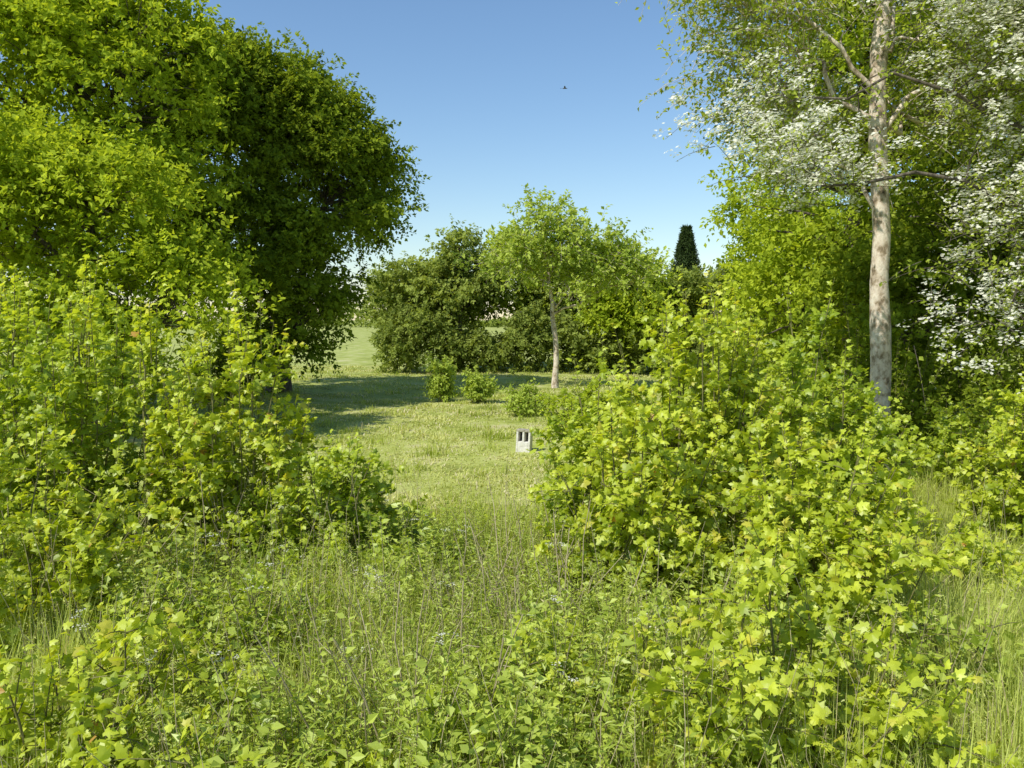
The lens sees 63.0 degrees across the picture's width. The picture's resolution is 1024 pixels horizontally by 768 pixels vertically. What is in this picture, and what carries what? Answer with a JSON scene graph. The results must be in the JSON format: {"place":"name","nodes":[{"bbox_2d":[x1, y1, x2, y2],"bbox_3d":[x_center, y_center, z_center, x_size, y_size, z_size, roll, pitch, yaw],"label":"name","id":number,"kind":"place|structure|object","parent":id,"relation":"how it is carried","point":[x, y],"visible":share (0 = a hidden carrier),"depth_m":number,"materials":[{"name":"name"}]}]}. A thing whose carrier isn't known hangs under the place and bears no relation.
{"place":"outdoors","nodes":[
{"label":"outdoors","id":0,"kind":"place"},
{"bbox_2d":[0,0,1005,319],"label":"sky","id":1,"kind":"structure","parent":0,"point":[474,85],"materials":[{"name":"blue"}]},
{"bbox_2d":[0,320,1022,724],"bbox_3d":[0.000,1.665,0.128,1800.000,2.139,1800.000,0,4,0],"label":"ground","id":2,"kind":"structure","parent":0,"point":[360,350],"depth_m":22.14,"materials":[{"name":"green plant"}]},
{"bbox_2d":[0,263,144,491],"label":"maple shrub","id":3,"kind":"object","parent":2,"relation":"on","point":[55,309],"visible":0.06,"depth_m":10.61,"materials":[{"name":"green plant"}]},
{"bbox_2d":[0,415,185,670],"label":"maple shrub","id":4,"kind":"object","parent":2,"relation":"on","point":[86,583],"visible":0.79,"depth_m":6.37,"materials":[{"name":"green plant"}]},
{"bbox_2d":[44,314,171,413],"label":"hazel bush","id":5,"kind":"object","parent":2,"relation":"on","point":[151,396],"visible":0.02,"depth_m":22.65,"materials":[{"name":"green plant"}]},
{"bbox_2d":[0,255,237,566],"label":"maple shrub","id":6,"kind":"object","parent":2,"relation":"on","point":[58,398],"visible":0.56,"depth_m":8.32,"materials":[{"name":"green plant"}]},
{"bbox_2d":[0,0,275,304],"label":"field maple tree","id":7,"kind":"object","parent":2,"relation":"on","point":[78,47],"visible":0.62,"depth_m":22.09,"materials":[{"name":"green plant"}]},
{"bbox_2d":[0,597,277,767],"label":"maple shrub","id":8,"kind":"object","parent":2,"relation":"on","point":[79,697],"visible":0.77,"depth_m":4.01,"materials":[{"name":"green plant"}]},
{"bbox_2d":[0,87,284,439],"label":"field maple tree","id":9,"kind":"object","parent":2,"relation":"on","point":[46,179],"visible":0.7,"depth_m":17.53,"materials":[{"name":"green plant"}]},
{"bbox_2d":[70,542,343,718],"bbox_3d":[-2.059,1.667,5.612,1.843,0.982,1.705,0,4,0],"label":"bramble","id":10,"kind":"object","parent":2,"relation":"on","point":[188,620],"visible":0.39,"depth_m":5.58,"materials":[{"name":"green plant"}]},
{"bbox_2d":[178,310,279,405],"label":"hazel bush","id":11,"kind":"object","parent":2,"relation":"on","point":[220,361],"visible":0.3,"depth_m":24.80,"materials":[{"name":"green plant"}]},
{"bbox_2d":[118,318,340,573],"bbox_3d":[-2.766,0.676,8.466,2.117,2.678,2.242,0,4,0],"label":"maple shrub","id":12,"kind":"object","parent":2,"relation":"on","point":[217,471],"visible":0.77,"depth_m":8.11,"materials":[{"name":"green plant"}]},
{"bbox_2d":[86,717,398,767],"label":"maple shrub","id":13,"kind":"object","parent":2,"relation":"on","point":[120,754],"visible":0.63,"depth_m":3.41,"materials":[{"name":"green plant"}]},
{"bbox_2d":[109,13,431,400],"bbox_3d":[-8.290,-6.013,28.899,10.958,12.886,11.402,0,4,0],"label":"field maple tree","id":14,"kind":"object","parent":2,"relation":"on","point":[303,116],"visible":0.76,"depth_m":27.10,"materials":[{"name":"green plant"}]},
{"bbox_2d":[222,428,437,603],"bbox_3d":[-1.750,1.240,7.957,2.015,1.614,2.343,0,4,0],"label":"maple shrub","id":15,"kind":"object","parent":2,"relation":"on","point":[339,489],"visible":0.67,"depth_m":7.76,"materials":[{"name":"green plant"}]},
{"bbox_2d":[71,490,668,763],"bbox_3d":[-1.610,1.634,6.389,5.561,1.013,4.789,0,4,0],"label":"cow parsley","id":16,"kind":"object","parent":2,"relation":"on","point":[267,569],"visible":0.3,"depth_m":5.47,"materials":[{"name":"green plant"}]},
{"bbox_2d":[363,564,392,602],"bbox_3d":[-1.161,1.791,7.146,0.267,0.502,0.487,-8,10,-23],"label":"limestone rock","id":17,"kind":"object","parent":2,"relation":"on","point":[374,576],"visible":0.06,"depth_m":7.01,"materials":[{"name":"concrete"}]},
{"bbox_2d":[0,253,769,556],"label":"maple sapling","id":18,"kind":"object","parent":2,"relation":"on","point":[155,322],"visible":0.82,"depth_m":8.27,"materials":[{"name":"green plant"}]},
{"bbox_2d":[1,465,788,766],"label":"dead stalks","id":19,"kind":"object","parent":2,"relation":"on","point":[462,615],"visible":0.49,"depth_m":5.70,"materials":[{"name":"plant"}]},
{"bbox_2d":[351,250,466,369],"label":"hedgerow tree","id":20,"kind":"object","parent":2,"relation":"on","point":[388,278],"visible":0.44,"depth_m":42.31,"materials":[{"name":"green plant"}]},
{"bbox_2d":[30,489,805,767],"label":"goosegrass","id":21,"kind":"object","parent":2,"relation":"on","point":[401,727],"visible":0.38,"depth_m":4.60,"materials":[{"name":"green plant"}]},
{"bbox_2d":[421,347,462,402],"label":"young bush","id":22,"kind":"object","parent":2,"relation":"on","point":[440,386],"visible":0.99,"depth_m":26.91,"materials":[{"name":"green plant"}]},
{"bbox_2d":[313,654,580,767],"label":"bramble","id":23,"kind":"object","parent":2,"relation":"on","point":[429,734],"visible":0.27,"depth_m":3.90,"materials":[{"name":"green plant"}]},
{"bbox_2d":[388,214,526,370],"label":"hedgerow tree","id":24,"kind":"object","parent":2,"relation":"on","point":[467,289],"visible":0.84,"depth_m":41.59,"materials":[{"name":"green plant"}]},
{"bbox_2d":[460,365,503,402],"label":"young bush","id":25,"kind":"object","parent":2,"relation":"on","point":[477,387],"visible":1,"depth_m":25.89,"materials":[{"name":"green plant"}]},
{"bbox_2d":[52,495,937,767],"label":"stinging nettle","id":26,"kind":"object","parent":2,"relation":"on","point":[550,710],"visible":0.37,"depth_m":4.35,"materials":[{"name":"green plant"}]},
{"bbox_2d":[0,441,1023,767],"bbox_3d":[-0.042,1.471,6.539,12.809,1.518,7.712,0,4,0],"label":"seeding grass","id":27,"kind":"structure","parent":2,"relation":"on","point":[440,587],"depth_m":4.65,"materials":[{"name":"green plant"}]},
{"bbox_2d":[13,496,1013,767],"bbox_3d":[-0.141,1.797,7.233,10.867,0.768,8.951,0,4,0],"label":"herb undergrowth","id":28,"kind":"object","parent":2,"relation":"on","point":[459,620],"visible":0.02,"depth_m":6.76,"materials":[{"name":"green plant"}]},
{"bbox_2d":[462,222,575,363],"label":"hedgerow tree","id":29,"kind":"object","parent":2,"relation":"on","point":[504,305],"visible":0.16,"depth_m":43.43,"materials":[{"name":"green plant"}]},
{"bbox_2d":[516,428,532,452],"bbox_3d":[0.239,1.112,16.226,0.288,0.470,0.208,4,5,16],"label":"hollow concrete block","id":30,"kind":"object","parent":2,"relation":"on","point":[524,439],"depth_m":16.15,"materials":[{"name":"white concrete"}]},
{"bbox_2d":[500,377,560,417],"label":"young bush","id":31,"kind":"object","parent":2,"relation":"on","point":[524,400],"visible":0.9,"depth_m":21.96,"materials":[{"name":"green plant"}]},
{"bbox_2d":[162,303,919,326],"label":"distant treeline","id":32,"kind":"object","parent":2,"relation":"on","point":[483,324],"visible":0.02,"depth_m":250.09,"materials":[{"name":"green plant"}]},
{"bbox_2d":[450,183,678,387],"bbox_3d":[1.970,-3.502,30.625,8.503,7.489,4.862,0,4,0],"label":"young walnut tree","id":33,"kind":"object","parent":2,"relation":"on","point":[572,249],"visible":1,"depth_m":30.06,"materials":[{"name":"green plant"}]},
{"bbox_2d":[536,374,615,433],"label":"young bush","id":34,"kind":"object","parent":2,"relation":"on","point":[586,394],"visible":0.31,"depth_m":18.02,"materials":[{"name":"green plant"}]},
{"bbox_2d":[520,237,646,368],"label":"hedgerow tree","id":35,"kind":"object","parent":2,"relation":"on","point":[539,301],"visible":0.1,"depth_m":42.59,"materials":[{"name":"green plant"}]},
{"bbox_2d":[475,611,706,767],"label":"maple shrub","id":36,"kind":"object","parent":2,"relation":"on","point":[649,649],"visible":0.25,"depth_m":4.43,"materials":[{"name":"green plant"}]},
{"bbox_2d":[526,333,688,559],"bbox_3d":[0.992,0.711,8.710,1.705,2.476,1.519,0,4,0],"label":"maple shrub","id":37,"kind":"object","parent":2,"relation":"on","point":[554,422],"visible":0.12,"depth_m":8.59,"materials":[{"name":"green plant"}]},
{"bbox_2d":[572,401,653,464],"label":"young bush","id":38,"kind":"object","parent":2,"relation":"on","point":[608,429],"depth_m":13.18,"materials":[{"name":"green plant"}]},
{"bbox_2d":[571,252,689,371],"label":"hedgerow tree","id":39,"kind":"object","parent":2,"relation":"on","point":[607,309],"visible":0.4,"depth_m":40.09,"materials":[{"name":"green plant"}]},
{"bbox_2d":[521,386,744,623],"bbox_3d":[1.109,1.034,7.001,1.703,2.083,1.830,3,5,30],"label":"maple shrub","id":40,"kind":"object","parent":2,"relation":"on","point":[617,500],"visible":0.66,"depth_m":6.72,"materials":[{"name":"green plant"}]},
{"bbox_2d":[653,224,702,339],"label":"spruce tree","id":41,"kind":"object","parent":2,"relation":"on","point":[686,253],"visible":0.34,"depth_m":62.93,"materials":[{"name":"green plant"}]},
{"bbox_2d":[558,270,817,557],"bbox_3d":[1.727,0.485,7.833,2.432,3.113,2.556,-3,5,-36],"label":"maple shrub","id":42,"kind":"object","parent":2,"relation":"on","point":[732,462],"visible":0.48,"depth_m":7.65,"materials":[{"name":"green plant"}]},
{"bbox_2d":[367,250,1023,415],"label":"hedge","id":43,"kind":"object","parent":2,"relation":"on","point":[526,334],"visible":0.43,"depth_m":40.67,"materials":[{"name":"green plant"}]},
{"bbox_2d":[639,258,754,349],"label":"hedgerow tree","id":44,"kind":"object","parent":2,"relation":"on","point":[691,281],"visible":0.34,"depth_m":40.90,"materials":[{"name":"green plant"}]},
{"bbox_2d":[650,309,789,433],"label":"hazel bush","id":45,"kind":"object","parent":2,"relation":"on","point":[744,340],"visible":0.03,"depth_m":16.20,"materials":[{"name":"green plant"}]},
{"bbox_2d":[707,181,846,349],"bbox_3d":[13.084,-5.240,39.907,7.373,9.554,8.228,0,4,0],"label":"hedgerow tree","id":46,"kind":"object","parent":2,"relation":"on","point":[738,207],"visible":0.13,"depth_m":39.60,"materials":[{"name":"green plant"}]},
{"bbox_2d":[644,408,968,660],"bbox_3d":[2.004,1.143,6.129,2.043,1.916,2.409,0,4,0],"label":"maple shrub","id":47,"kind":"object","parent":2,"relation":"on","point":[848,571],"visible":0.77,"depth_m":5.78,"materials":[{"name":"green plant"}]},
{"bbox_2d":[678,276,935,539],"bbox_3d":[2.994,0.418,8.777,2.556,3.157,2.258,0,4,0],"label":"maple shrub","id":48,"kind":"object","parent":2,"relation":"on","point":[883,428],"visible":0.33,"depth_m":8.37,"materials":[{"name":"green plant"}]},
{"bbox_2d":[615,0,1023,480],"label":"birch tree","id":49,"kind":"object","parent":2,"relation":"on","point":[878,200],"visible":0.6,"depth_m":12.78,"materials":[{"name":"green plant"}]},
{"bbox_2d":[621,525,1021,767],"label":"maple shrub","id":50,"kind":"object","parent":2,"relation":"on","point":[779,577],"visible":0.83,"depth_m":3.85,"materials":[{"name":"green plant"}]},
{"bbox_2d":[760,362,895,469],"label":"maple shrub","id":51,"kind":"object","parent":2,"relation":"on","point":[821,402],"visible":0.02,"depth_m":10.86,"materials":[{"name":"green plant"}]},
{"bbox_2d":[652,0,1023,406],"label":"hawthorn tree","id":52,"kind":"object","parent":2,"relation":"on","point":[980,14],"visible":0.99,"depth_m":10.37,"materials":[{"name":"white plant"}]},
{"bbox_2d":[685,0,1019,428],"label":"ash tree","id":53,"kind":"object","parent":2,"relation":"on","point":[793,236],"visible":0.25,"depth_m":19.25,"materials":[{"name":"green plant"}]},
{"bbox_2d":[786,288,976,471],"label":"hazel bush","id":54,"kind":"object","parent":2,"relation":"on","point":[918,396],"visible":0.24,"depth_m":14.35,"materials":[{"name":"green plant"}]},
{"bbox_2d":[775,7,1023,417],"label":"ash tree","id":55,"kind":"object","parent":2,"relation":"on","point":[904,289],"visible":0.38,"depth_m":16.14,"materials":[{"name":"green plant"}]},
{"bbox_2d":[808,137,1023,397],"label":"hedgerow tree","id":56,"kind":"object","parent":2,"relation":"on","point":[913,214],"depth_m":25.48,"materials":[{"name":"green plant"}]},
{"bbox_2d":[812,576,1023,732],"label":"bramble","id":57,"kind":"object","parent":2,"relation":"on","point":[979,639],"visible":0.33,"depth_m":4.88,"materials":[{"name":"green plant"}]},
{"bbox_2d":[837,484,1023,614],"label":"maple shrub","id":58,"kind":"object","parent":2,"relation":"on","point":[967,541],"visible":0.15,"depth_m":6.92,"materials":[{"name":"green plant"}]},
{"bbox_2d":[891,378,1023,496],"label":"maple shrub","id":59,"kind":"object","parent":2,"relation":"on","point":[941,444],"visible":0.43,"depth_m":11.53,"materials":[{"name":"green plant"}]},
{"bbox_2d":[941,309,1023,447],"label":"hazel bush","id":60,"kind":"object","parent":2,"relation":"on","point":[994,376],"visible":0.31,"depth_m":13.49,"materials":[{"name":"green plant"}]},
{"bbox_2d":[943,364,1023,549],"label":"maple shrub","id":61,"kind":"object","parent":2,"relation":"on","point":[1010,456],"visible":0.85,"depth_m":8.86,"materials":[{"name":"green plant"}]},
{"bbox_2d":[950,376,1022,475],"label":"hazel bush","id":62,"kind":"object","parent":2,"relation":"on","point":[978,409],"visible":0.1,"depth_m":12.24,"materials":[{"name":"green plant"}]},
{"bbox_2d":[0,459,1023,767],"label":"long grass","id":63,"kind":"structure","parent":0,"point":[1008,735],"depth_m":5.36,"materials":[{"name":"green plant"}]}
]}

